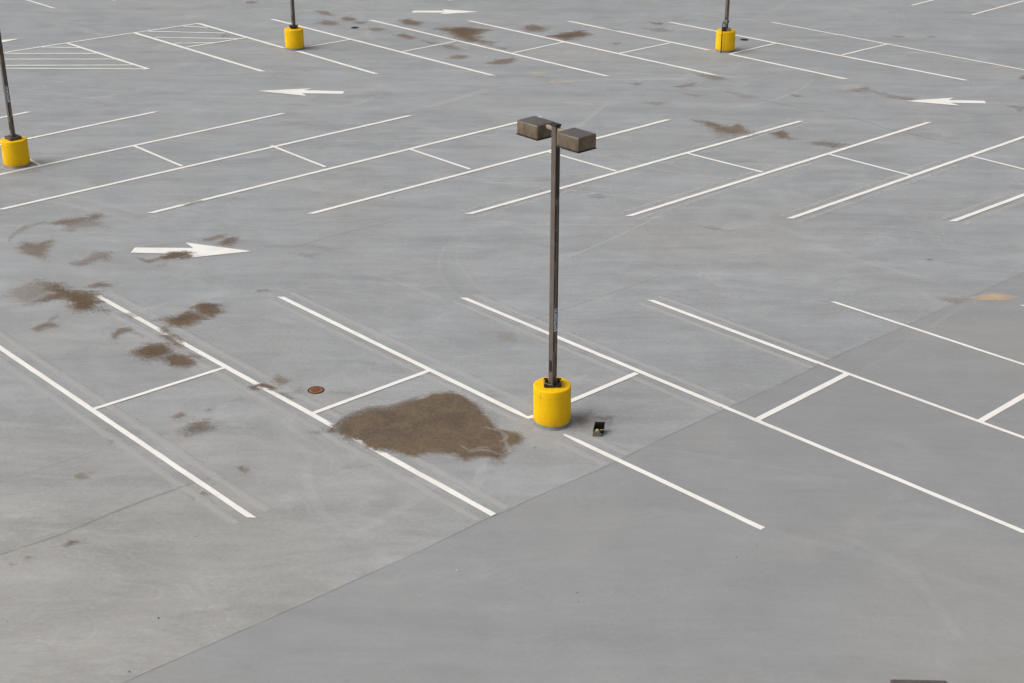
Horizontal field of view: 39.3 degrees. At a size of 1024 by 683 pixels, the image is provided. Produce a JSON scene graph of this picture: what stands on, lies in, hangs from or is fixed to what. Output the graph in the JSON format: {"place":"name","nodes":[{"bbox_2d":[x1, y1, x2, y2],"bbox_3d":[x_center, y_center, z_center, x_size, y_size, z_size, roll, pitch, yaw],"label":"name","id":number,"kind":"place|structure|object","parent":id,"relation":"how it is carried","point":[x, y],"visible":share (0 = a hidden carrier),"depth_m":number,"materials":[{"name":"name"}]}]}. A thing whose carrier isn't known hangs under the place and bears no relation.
{"place":"outdoors","nodes":[
{"label":"outdoors","id":0,"kind":"place"},
{"bbox_2d":[0,0,1023,682],"bbox_3d":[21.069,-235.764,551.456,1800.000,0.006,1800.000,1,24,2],"label":"parking deck","id":1,"kind":"structure","parent":0,"point":[340,560],"depth_m":28.00,"materials":[{"name":"concrete"}]},
{"bbox_2d":[0,32,31,168],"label":"lamp post","id":2,"kind":"object","parent":1,"relation":"on","point":[15,150],"visible":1,"depth_m":38.11,"materials":[{"name":"yellow concrete"}]},
{"bbox_2d":[3,33,148,68],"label":"hatched marking","id":3,"kind":"object","parent":1,"relation":"on","point":[69,43],"visible":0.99,"depth_m":50.53,"materials":[{"name":"white paint"}]},
{"bbox_2d":[134,23,242,46],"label":"hatched marking","id":4,"kind":"object","parent":1,"relation":"on","point":[190,32],"visible":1,"depth_m":52.90,"materials":[{"name":"white paint"}]},
{"bbox_2d":[131,243,247,258],"bbox_3d":[-7.324,-2.035,32.523,2.640,0.001,1.017,8,26,17],"label":"painted arrow","id":5,"kind":"object","parent":1,"relation":"on","point":[198,250],"visible":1,"depth_m":32.60,"materials":[{"name":"white paint"}]},
{"bbox_2d":[284,0,304,50],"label":"lamp post","id":6,"kind":"object","parent":1,"relation":"on","point":[294,36],"visible":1,"depth_m":50.89,"materials":[{"name":"yellow concrete"}]},
{"bbox_2d":[264,88,344,95],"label":"painted arrow","id":7,"kind":"object","parent":1,"relation":"on","point":[294,91],"visible":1,"depth_m":45.70,"materials":[{"name":"white paint"}]},
{"bbox_2d":[307,386,323,393],"bbox_3d":[-3.566,0.880,26.053,0.300,0.012,0.300,1,24,2],"label":"floor drain","id":8,"kind":"object","parent":1,"relation":"on","point":[315,389],"visible":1,"depth_m":26.04,"materials":[{"name":"metal"}]},
{"bbox_2d":[335,391,523,460],"bbox_3d":[-1.416,1.420,24.842,4.080,0.002,3.360,1,24,2],"label":"mud patch","id":9,"kind":"object","parent":1,"relation":"on","point":[459,424],"visible":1,"depth_m":24.67,"materials":[{"name":"brown soil"}]},
{"bbox_2d":[413,9,475,13],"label":"painted arrow","id":10,"kind":"object","parent":1,"relation":"on","point":[445,11],"visible":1,"depth_m":57.28,"materials":[{"name":"white paint"}]},
{"bbox_2d":[0,295,1023,532],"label":"stall markings","id":11,"kind":"object","parent":1,"relation":"on","point":[313,414],"visible":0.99,"depth_m":25.68,"materials":[{"name":"white paint"}]},
{"bbox_2d":[0,112,1023,220],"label":"stall markings","id":12,"kind":"object","parent":1,"relation":"on","point":[814,209],"visible":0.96,"depth_m":38.58,"materials":[{"name":"white paint"}]},
{"bbox_2d":[16,1,1023,544],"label":"dirt stains","id":13,"kind":"object","parent":1,"relation":"on","point":[82,301],"visible":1,"depth_m":30.15,"materials":[{"name":"brown soil"}]},
{"bbox_2d":[27,0,1023,14],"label":"stall markings","id":14,"kind":"object","parent":1,"relation":"on","point":[913,4],"visible":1,"depth_m":58.54,"materials":[{"name":"white paint"}]},
{"bbox_2d":[516,116,596,430],"bbox_3d":[0.699,-1.030,23.853,0.690,5.318,1.436,-20,31,-38],"label":"lamp post","id":15,"kind":"object","parent":1,"relation":"on","point":[552,402],"visible":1,"depth_m":23.77,"materials":[{"name":"brown metal"}]},
{"bbox_2d":[134,19,1023,79],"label":"stall markings","id":16,"kind":"object","parent":1,"relation":"on","point":[455,40],"visible":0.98,"depth_m":51.16,"materials":[{"name":"white paint"}]},
{"bbox_2d":[592,422,604,435],"bbox_3d":[1.483,1.494,24.503,0.230,0.172,0.218,0,24,-1],"label":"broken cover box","id":17,"kind":"object","parent":1,"relation":"on","point":[598,429],"visible":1,"depth_m":24.55,"materials":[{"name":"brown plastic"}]},
{"bbox_2d":[715,0,735,52],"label":"lamp post","id":18,"kind":"object","parent":1,"relation":"on","point":[725,38],"visible":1,"depth_m":50.60,"materials":[{"name":"yellow concrete"}]},
{"bbox_2d":[910,98,985,105],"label":"painted arrow","id":19,"kind":"object","parent":1,"relation":"on","point":[947,101],"visible":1,"depth_m":44.61,"materials":[{"name":"white paint"}]},
{"bbox_2d":[890,679,946,682],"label":"lamp post","id":20,"kind":"object","parent":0,"point":[914,681],"visible":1,"depth_m":9.96,"materials":[{"name":"grey metal"}]}
]}

